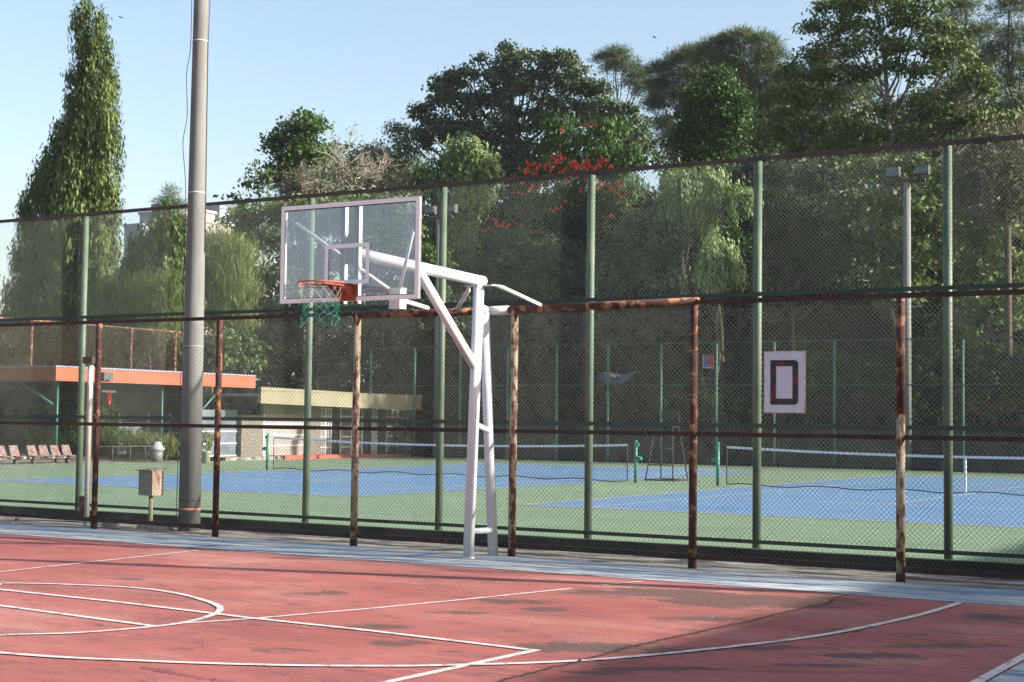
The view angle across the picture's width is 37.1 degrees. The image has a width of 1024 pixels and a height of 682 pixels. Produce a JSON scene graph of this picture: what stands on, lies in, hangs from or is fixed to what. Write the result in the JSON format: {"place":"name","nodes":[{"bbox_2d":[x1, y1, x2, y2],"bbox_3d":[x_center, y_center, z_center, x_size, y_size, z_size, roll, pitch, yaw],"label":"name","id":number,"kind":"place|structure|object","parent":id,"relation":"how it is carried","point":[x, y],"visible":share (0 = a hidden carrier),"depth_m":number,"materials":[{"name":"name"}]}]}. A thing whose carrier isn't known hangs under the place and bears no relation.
{"place":"outdoors","nodes":[
{"label":"outdoors","id":0,"kind":"place"},
{"bbox_2d":[101,522,119,527],"bbox_3d":[-5.871,2.685,22.321,0.302,0.092,0.148,-1,-3,31],"label":"concrete block","id":1,"kind":"object","parent":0,"point":[110,525],"depth_m":22.25,"materials":[{"name":"grey concrete"}]},
{"bbox_2d":[135,525,172,530],"bbox_3d":[-5.178,2.696,22.087,0.670,0.064,0.265,-1,-3,31],"label":"paving slab","id":2,"kind":"object","parent":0,"point":[151,527],"depth_m":21.95,"materials":[{"name":"grey concrete"}]},
{"bbox_2d":[0,452,418,465],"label":"paved yard","id":3,"kind":"structure","parent":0,"point":[100,459],"depth_m":55.56,"materials":[{"name":"concrete"}]},
{"bbox_2d":[0,445,25,463],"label":"seat row","id":4,"kind":"object","parent":3,"relation":"on","point":[11,454],"visible":0.61,"depth_m":50.53,"materials":[{"name":"plastic"}]},
{"bbox_2d":[26,445,75,463],"bbox_3d":[-15.648,3.868,51.891,0.460,0.650,2.100,-1,-3,31],"label":"seat row","id":5,"kind":"object","parent":3,"relation":"on","point":[52,453],"visible":0.54,"depth_m":51.84,"materials":[{"name":"plastic"}]},
{"bbox_2d":[0,0,126,365],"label":"mast tree","id":6,"kind":"object","parent":3,"relation":"on","point":[71,180],"visible":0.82,"depth_m":73.13,"materials":[{"name":"green plant"}]},
{"bbox_2d":[4,382,128,458],"bbox_3d":[-17.001,2.923,57.145,6.722,3.758,2.211,-1,-3,31],"label":"leafy shrub","id":7,"kind":"object","parent":3,"relation":"on","point":[52,408],"visible":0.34,"depth_m":56.91,"materials":[{"name":"green plant"}]},
{"bbox_2d":[0,317,227,455],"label":"rusty fence","id":8,"kind":"object","parent":3,"relation":"on","point":[176,351],"visible":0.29,"depth_m":62.23,"materials":[{"name":"brown metal"}]},
{"bbox_2d":[0,365,255,462],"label":"clubhouse","id":9,"kind":"structure","parent":3,"relation":"on","point":[151,378],"depth_m":58.96,"materials":[{"name":"orange paint"}]},
{"bbox_2d":[101,372,113,380],"bbox_3d":[-14.342,1.266,54.082,0.196,0.300,0.480,-1,-3,31],"label":"floodlight","id":10,"kind":"object","parent":9,"relation":"attached to","point":[103,374],"visible":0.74,"depth_m":53.96,"materials":[{"name":"white glass"}]},
{"bbox_2d":[101,390,115,404],"bbox_3d":[-14.856,2.093,56.269,0.080,0.550,0.700,-1,-3,31],"label":"red cloth","id":11,"kind":"object","parent":9,"relation":"hanging from","point":[109,394],"visible":0.65,"depth_m":56.27,"materials":[{"name":"red fabric"}]},
{"bbox_2d":[116,413,180,454],"bbox_3d":[-14.314,3.711,61.035,0.120,1.650,4.000,-1,-3,31],"label":"window pane","id":12,"kind":"structure","parent":9,"relation":"in","point":[130,414],"depth_m":60.83,"materials":[{"name":"grey glass"}]},
{"bbox_2d":[92,445,177,462],"bbox_3d":[-13.432,4.024,54.345,0.044,0.589,3.788,-2,-4,40],"label":"railing","id":13,"kind":"object","parent":3,"relation":"on","point":[135,446],"visible":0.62,"depth_m":54.20,"materials":[{"name":"metal"}]},
{"bbox_2d":[1,324,275,387],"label":"leafy tree","id":14,"kind":"object","parent":3,"relation":"on","point":[239,347],"visible":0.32,"depth_m":67.86,"materials":[{"name":"green plant"}]},
{"bbox_2d":[100,419,179,460],"bbox_3d":[-13.575,3.801,56.532,4.006,2.027,2.079,-1,-3,31],"label":"grassy shrub","id":15,"kind":"object","parent":3,"relation":"on","point":[127,441],"visible":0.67,"depth_m":56.22,"materials":[{"name":"green plant"}]},
{"bbox_2d":[94,185,206,370],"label":"mast tree","id":16,"kind":"object","parent":3,"relation":"on","point":[162,245],"visible":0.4,"depth_m":67.93,"materials":[{"name":"green plant"}]},
{"bbox_2d":[149,441,164,460],"bbox_3d":[-12.834,3.989,55.176,0.563,0.720,0.571,-1,-3,31],"label":"waste bin","id":17,"kind":"object","parent":3,"relation":"on","point":[158,451],"visible":0.74,"depth_m":55.00,"materials":[{"name":"white plastic"}]},
{"bbox_2d":[102,260,214,369],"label":"bamboo tree","id":18,"kind":"object","parent":3,"relation":"on","point":[160,298],"visible":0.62,"depth_m":66.27,"materials":[{"name":"green plant"}]},
{"bbox_2d":[204,222,270,335],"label":"bamboo tree","id":19,"kind":"object","parent":3,"relation":"on","point":[225,236],"visible":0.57,"depth_m":69.45,"materials":[{"name":"green plant"}]},
{"bbox_2d":[159,387,421,460],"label":"pavilion","id":20,"kind":"structure","parent":3,"relation":"on","point":[340,413],"depth_m":62.01,"materials":[{"name":"beige paint"}]},
{"bbox_2d":[202,410,236,456],"bbox_3d":[-11.383,3.516,58.045,0.110,1.800,2.690,-1,-3,31],"label":"window","id":21,"kind":"structure","parent":20,"relation":"in","point":[224,450],"depth_m":58.62,"materials":[{"name":"white glass"}]},
{"bbox_2d":[263,414,303,455],"bbox_3d":[-9.180,3.717,61.358,0.061,1.900,2.550,-1,-3,31],"label":"door","id":22,"kind":"structure","parent":20,"relation":"in","point":[288,434],"depth_m":61.38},
{"bbox_2d":[320,408,331,453],"bbox_3d":[-7.817,3.811,63.805,0.070,2.040,0.794,-1,-3,31],"label":"window","id":23,"kind":"structure","parent":20,"relation":"in","point":[322,416],"depth_m":63.81,"materials":[{"name":"white glass"}]},
{"bbox_2d":[339,408,362,454],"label":"window","id":24,"kind":"structure","parent":20,"relation":"in","point":[346,410],"depth_m":65.13,"materials":[{"name":"grey glass"}]},
{"bbox_2d":[371,409,377,453],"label":"window","id":25,"kind":"structure","parent":20,"relation":"in","point":[373,437],"depth_m":66.75,"materials":[{"name":"grey glass"}]},
{"bbox_2d":[385,409,407,453],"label":"window","id":26,"kind":"structure","parent":20,"relation":"in","point":[393,417],"depth_m":68.05,"materials":[{"name":"grey glass"}]},
{"bbox_2d":[210,184,415,388],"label":"leafy tree","id":27,"kind":"object","parent":3,"relation":"on","point":[278,215],"visible":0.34,"depth_m":78.15,"materials":[{"name":"green plant"}]},
{"bbox_2d":[0,523,1023,681],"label":"basketball court","id":28,"kind":"object","parent":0,"point":[93,607],"visible":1,"depth_m":12.49,"materials":[{"name":"red paint"}]},
{"bbox_2d":[30,537,1013,673],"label":"leaf litter","id":29,"kind":"object","parent":28,"relation":"on","point":[495,607],"visible":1,"depth_m":14.24,"materials":[{"name":"brown plant"}]},
{"bbox_2d":[0,456,1023,563],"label":"tennis court","id":30,"kind":"object","parent":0,"point":[967,506],"visible":0.4,"depth_m":31.51,"materials":[{"name":"green paint"}]},
{"bbox_2d":[202,428,213,462],"bbox_3d":[-10.801,3.600,53.675,0.796,1.390,0.812,-1,-3,31],"label":"potted plant","id":31,"kind":"object","parent":30,"relation":"on","point":[207,459],"visible":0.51,"depth_m":53.62,"materials":[{"name":"green plant"}]},
{"bbox_2d":[262,433,268,469],"bbox_3d":[-7.669,3.446,47.571,0.220,1.140,0.120,-1,-3,31],"label":"net post","id":32,"kind":"object","parent":30,"relation":"on","point":[267,448],"visible":0.81,"depth_m":47.51,"materials":[{"name":"green metal"}]},
{"bbox_2d":[270,436,629,481],"bbox_3d":[-2.149,3.378,44.245,12.771,1.048,0.028,-1,-3,31],"label":"tennis net","id":33,"kind":"object","parent":32,"relation":"attached to","point":[453,445],"visible":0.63,"depth_m":44.09,"materials":[{"name":"fabric"}]},
{"bbox_2d":[0,134,1023,559],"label":"chain link fence","id":34,"kind":"object","parent":30,"relation":"on","point":[756,292],"visible":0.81,"depth_m":20.92,"materials":[{"name":"green metal"}]},
{"bbox_2d":[634,440,641,482],"bbox_3d":[3.372,3.235,40.923,0.220,1.140,0.120,-1,-3,31],"label":"net post","id":35,"kind":"object","parent":30,"relation":"on","point":[635,453],"visible":0.75,"depth_m":40.92,"materials":[{"name":"green metal"}]},
{"bbox_2d":[299,336,1023,470],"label":"chain link fence","id":36,"kind":"object","parent":30,"relation":"on","point":[715,385],"visible":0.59,"depth_m":59.20,"materials":[{"name":"green metal"}]},
{"bbox_2d":[703,355,712,368],"bbox_3d":[2.566,0.271,19.988,0.150,0.185,0.008,-1,-3,31],"label":"sign","id":37,"kind":"object","parent":36,"relation":"attached to","point":[705,366],"visible":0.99,"depth_m":19.99,"materials":[{"name":"blue paint"}]},
{"bbox_2d":[645,411,688,481],"bbox_3d":[4.343,2.941,42.789,0.880,1.954,1.040,-1,-3,31],"label":"umpire chair","id":38,"kind":"object","parent":30,"relation":"on","point":[661,448],"visible":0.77,"depth_m":42.89,"materials":[{"name":"green metal"}]},
{"bbox_2d":[711,442,719,485],"bbox_3d":[5.308,3.198,39.757,0.220,1.140,0.120,-1,-3,31],"label":"net post","id":39,"kind":"object","parent":30,"relation":"on","point":[717,457],"visible":0.81,"depth_m":39.70,"materials":[{"name":"green metal"}]},
{"bbox_2d":[724,446,1023,495],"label":"tennis net","id":40,"kind":"object","parent":39,"relation":"attached to","point":[909,455],"visible":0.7,"depth_m":37.60,"materials":[{"name":"black fabric"}]},
{"bbox_2d":[0,516,1023,589],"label":"concrete apron","id":41,"kind":"object","parent":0,"point":[997,583],"depth_m":18.40,"materials":[{"name":"grey concrete"}]},
{"bbox_2d":[79,357,94,524],"bbox_3d":[-6.327,1.488,22.824,0.210,2.500,0.160,-1,-3,31],"label":"pipe post","id":42,"kind":"object","parent":41,"relation":"on","point":[87,452],"visible":0.76,"depth_m":22.78,"materials":[{"name":"white metal"}]},
{"bbox_2d":[136,468,166,520],"bbox_3d":[-5.499,2.401,23.188,0.345,0.934,0.330,-1,-3,31],"label":"electric box","id":43,"kind":"object","parent":41,"relation":"on","point":[155,480],"visible":0.71,"depth_m":23.12,"materials":[{"name":"beige metal"}]},
{"bbox_2d":[176,0,209,531],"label":"lamp pole","id":44,"kind":"object","parent":41,"relation":"on","point":[195,255],"visible":0.88,"depth_m":22.03,"materials":[{"name":"metal"}]},
{"bbox_2d":[280,196,541,558],"bbox_3d":[-1.259,0.528,17.319,1.862,3.975,3.416,-1,-3,31],"label":"basketball hoop","id":45,"kind":"object","parent":41,"relation":"on","point":[477,356],"visible":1,"depth_m":17.49,"materials":[{"name":"white metal"}]},
{"bbox_2d":[0,289,1023,581],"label":"rusty fence","id":46,"kind":"object","parent":41,"relation":"on","point":[900,569],"visible":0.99,"depth_m":18.29,"materials":[{"name":"brown metal"}]},
{"bbox_2d":[764,351,804,412],"bbox_3d":[2.968,0.447,16.632,0.476,0.679,0.011,-1,-3,31],"label":"letter sign","id":47,"kind":"object","parent":46,"relation":"attached to","point":[784,381],"visible":1,"depth_m":16.63,"materials":[{"name":"white plastic"}]},
{"bbox_2d":[0,0,1023,387],"label":"sky","id":48,"kind":"structure","parent":0,"point":[363,61],"materials":[{"name":"blue"}]},
{"bbox_2d":[598,371,641,421],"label":"tarpaulin roof","id":49,"kind":"structure","parent":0,"point":[620,378],"depth_m":65.32,"materials":[{"name":"blue fabric"}]},
{"bbox_2d":[417,392,888,452],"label":"hillside","id":50,"kind":"structure","parent":0,"point":[748,421],"depth_m":65.58,"materials":[{"name":"green plant"}]},
{"bbox_2d":[212,159,281,384],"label":"leafy tree","id":51,"kind":"object","parent":50,"relation":"on","point":[247,184],"visible":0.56,"depth_m":91.60,"materials":[{"name":"green plant"}]},
{"bbox_2d":[253,105,346,381],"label":"leafy tree","id":52,"kind":"object","parent":50,"relation":"on","point":[300,143],"visible":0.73,"depth_m":92.25,"materials":[{"name":"green plant"}]},
{"bbox_2d":[273,148,358,389],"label":"tree","id":53,"kind":"object","parent":50,"relation":"on","point":[308,189],"visible":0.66,"depth_m":81.30,"materials":[{"name":"brown plant"}]},
{"bbox_2d":[224,223,472,364],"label":"leafy tree","id":54,"kind":"object","parent":50,"relation":"on","point":[301,277],"visible":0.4,"depth_m":73.55,"materials":[{"name":"green plant"}]},
{"bbox_2d":[298,121,401,336],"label":"bare tree","id":55,"kind":"object","parent":50,"relation":"on","point":[354,182],"visible":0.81,"depth_m":82.42,"materials":[{"name":"brown plant"}]},
{"bbox_2d":[240,320,491,392],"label":"leafy tree","id":56,"kind":"object","parent":50,"relation":"on","point":[285,343],"visible":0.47,"depth_m":73.84,"materials":[{"name":"green plant"}]},
{"bbox_2d":[275,205,458,389],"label":"leafy tree","id":57,"kind":"object","parent":50,"relation":"on","point":[372,238],"visible":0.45,"depth_m":74.76,"materials":[{"name":"green plant"}]},
{"bbox_2d":[321,118,431,387],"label":"bare tree","id":58,"kind":"object","parent":50,"relation":"on","point":[396,129],"visible":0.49,"depth_m":113.54,"materials":[{"name":"green leaves"},{"name":"brown bark"}]},
{"bbox_2d":[352,160,422,367],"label":"bare tree","id":59,"kind":"object","parent":50,"relation":"on","point":[389,181],"visible":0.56,"depth_m":80.80,"materials":[{"name":"brown plant"}]},
{"bbox_2d":[410,119,504,387],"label":"leafy tree","id":60,"kind":"object","parent":50,"relation":"on","point":[461,160],"visible":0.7,"depth_m":78.63,"materials":[{"name":"green plant"}]},
{"bbox_2d":[0,177,1023,456],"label":"undergrowth","id":61,"kind":"object","parent":50,"relation":"on","point":[580,233],"visible":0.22,"depth_m":68.92,"materials":[{"name":"green plant"}]},
{"bbox_2d":[403,38,674,297],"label":"rain tree","id":62,"kind":"object","parent":50,"relation":"on","point":[509,126],"visible":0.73,"depth_m":107.41,"materials":[{"name":"green plant"}]},
{"bbox_2d":[446,224,662,370],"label":"leafy tree","id":63,"kind":"object","parent":50,"relation":"on","point":[537,252],"visible":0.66,"depth_m":74.62,"materials":[{"name":"green plant"}]},
{"bbox_2d":[474,107,653,356],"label":"tulip tree","id":64,"kind":"object","parent":50,"relation":"on","point":[601,148],"visible":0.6,"depth_m":79.70,"materials":[{"name":"green plant"}]},
{"bbox_2d":[584,42,664,123],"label":"pine tree","id":65,"kind":"object","parent":50,"relation":"on","point":[616,57],"visible":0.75,"depth_m":135.49,"materials":[{"name":"green plant"}]},
{"bbox_2d":[310,78,1023,350],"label":"wood","id":66,"kind":"object","parent":50,"relation":"on","point":[897,122],"visible":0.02,"depth_m":117.50,"materials":[{"name":"green plant"}]},
{"bbox_2d":[635,40,708,188],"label":"pine tree","id":67,"kind":"object","parent":50,"relation":"on","point":[657,100],"visible":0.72,"depth_m":123.86,"materials":[{"name":"green plant"}]},
{"bbox_2d":[652,157,763,420],"bbox_3d":[8.008,-1.853,64.069,4.941,12.007,2.407,-1,-3,31],"label":"leafy tree","id":68,"kind":"object","parent":50,"relation":"on","point":[706,197],"visible":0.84,"depth_m":64.25,"materials":[{"name":"green plant"}]},
{"bbox_2d":[662,61,758,205],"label":"leafy tree","id":69,"kind":"object","parent":50,"relation":"on","point":[713,127],"visible":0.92,"depth_m":82.33,"materials":[{"name":"green plant"}]},
{"bbox_2d":[677,228,749,422],"bbox_3d":[8.161,0.106,62.324,3.483,9.768,1.993,-1,-3,31],"label":"leafy tree","id":70,"kind":"object","parent":50,"relation":"on","point":[708,279],"visible":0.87,"depth_m":62.16,"materials":[{"name":"green plant"}]},
{"bbox_2d":[684,211,774,404],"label":"leafy tree","id":71,"kind":"object","parent":50,"relation":"on","point":[732,236],"visible":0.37,"depth_m":67.83,"materials":[{"name":"green plant"}]},
{"bbox_2d":[576,147,892,350],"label":"leafy tree","id":72,"kind":"object","parent":50,"relation":"on","point":[633,263],"visible":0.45,"depth_m":71.47,"materials":[{"name":"green plant"}]},
{"bbox_2d":[680,21,800,176],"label":"pine tree","id":73,"kind":"object","parent":50,"relation":"on","point":[717,46],"visible":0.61,"depth_m":115.92,"materials":[{"name":"green plant"}]},
{"bbox_2d":[743,181,865,350],"bbox_3d":[12.421,-1.629,65.107,5.662,10.611,3.338,-1,-3,31],"label":"leafy tree","id":74,"kind":"object","parent":50,"relation":"on","point":[779,261],"visible":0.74,"depth_m":64.99,"materials":[{"name":"green plant"}]},
{"bbox_2d":[748,47,883,190],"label":"pine tree","id":75,"kind":"object","parent":50,"relation":"on","point":[867,92],"visible":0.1,"depth_m":114.70,"materials":[{"name":"green plant"}]},
{"bbox_2d":[731,0,1023,301],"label":"spreading tree","id":76,"kind":"object","parent":50,"relation":"on","point":[800,92],"visible":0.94,"depth_m":71.93,"materials":[{"name":"green plant"}]},
{"bbox_2d":[829,149,967,336],"bbox_3d":[16.490,-2.435,64.525,6.088,11.771,3.636,-1,-3,31],"label":"leafy tree","id":77,"kind":"object","parent":50,"relation":"on","point":[892,215],"visible":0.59,"depth_m":64.32,"materials":[{"name":"green plant"}]},
{"bbox_2d":[913,387,1023,426],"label":"hedge","id":78,"kind":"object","parent":50,"relation":"on","point":[967,400],"depth_m":57.77,"materials":[{"name":"green plant"}]},
{"bbox_2d":[915,147,1023,378],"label":"leafy tree","id":79,"kind":"object","parent":50,"relation":"on","point":[990,261],"visible":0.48,"depth_m":60.34,"materials":[{"name":"green plant"}]},
{"bbox_2d":[927,0,1017,149],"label":"pine tree","id":80,"kind":"object","parent":50,"relation":"on","point":[972,30],"visible":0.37,"depth_m":99.59,"materials":[{"name":"green plant"}]},
{"bbox_2d":[929,106,1023,378],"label":"leafy tree","id":81,"kind":"object","parent":50,"relation":"on","point":[996,172],"visible":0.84,"depth_m":58.22,"materials":[{"name":"green plant"}]},
{"bbox_2d":[971,0,1023,156],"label":"pine tree","id":82,"kind":"object","parent":50,"relation":"on","point":[1013,66],"visible":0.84,"depth_m":95.46,"materials":[{"name":"green plant"}]},
{"label":"ground","id":83,"kind":"structure","parent":0,"visible":0},
{"bbox_2d":[122,223,150,365],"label":"apartment block","id":84,"kind":"structure","parent":83,"relation":"on","point":[129,226],"depth_m":345.90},
{"bbox_2d":[138,211,151,222],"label":"apartment block","id":85,"kind":"structure","parent":83,"relation":"on","point":[145,215],"depth_m":357.61,"materials":[{"name":"grey concrete"}]},
{"bbox_2d":[141,180,187,270],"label":"conifer tree","id":86,"kind":"object","parent":83,"relation":"on","point":[179,201],"visible":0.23,"depth_m":129.01,"materials":[{"name":"green plant"}]},
{"bbox_2d":[151,204,216,365],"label":"apartment block","id":87,"kind":"structure","parent":83,"relation":"on","point":[209,212],"depth_m":323.17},
{"bbox_2d":[184,216,232,331],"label":"apartment block","id":88,"kind":"structure","parent":83,"relation":"on","point":[210,222],"depth_m":311.29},
{"bbox_2d":[206,205,256,371],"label":"apartment block","id":89,"kind":"structure","parent":83,"relation":"on","point":[219,210],"depth_m":373.22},
{"bbox_2d":[424,204,457,456],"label":"floodlight pole","id":90,"kind":"object","parent":83,"relation":"on","point":[433,210],"visible":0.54,"depth_m":66.58,"materials":[{"name":"metal"}]},
{"bbox_2d":[0,505,1023,573],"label":"court kerb","id":91,"kind":"structure","parent":83,"relation":"on","point":[921,563],"depth_m":20.37,"materials":[{"name":"grey concrete"}]},
{"bbox_2d":[443,423,1023,473],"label":"retaining wall","id":92,"kind":"structure","parent":83,"relation":"on","point":[812,448],"depth_m":58.75,"materials":[{"name":"grey concrete"}]},
{"bbox_2d":[885,164,929,469],"bbox_3d":[14.506,-0.619,55.991,1.600,11.685,0.376,-1,-3,31],"label":"floodlight pole","id":93,"kind":"object","parent":83,"relation":"on","point":[906,237],"visible":0.73,"depth_m":55.95,"materials":[{"name":"grey galvanised metal"},{"name":"glass"}]}
]}

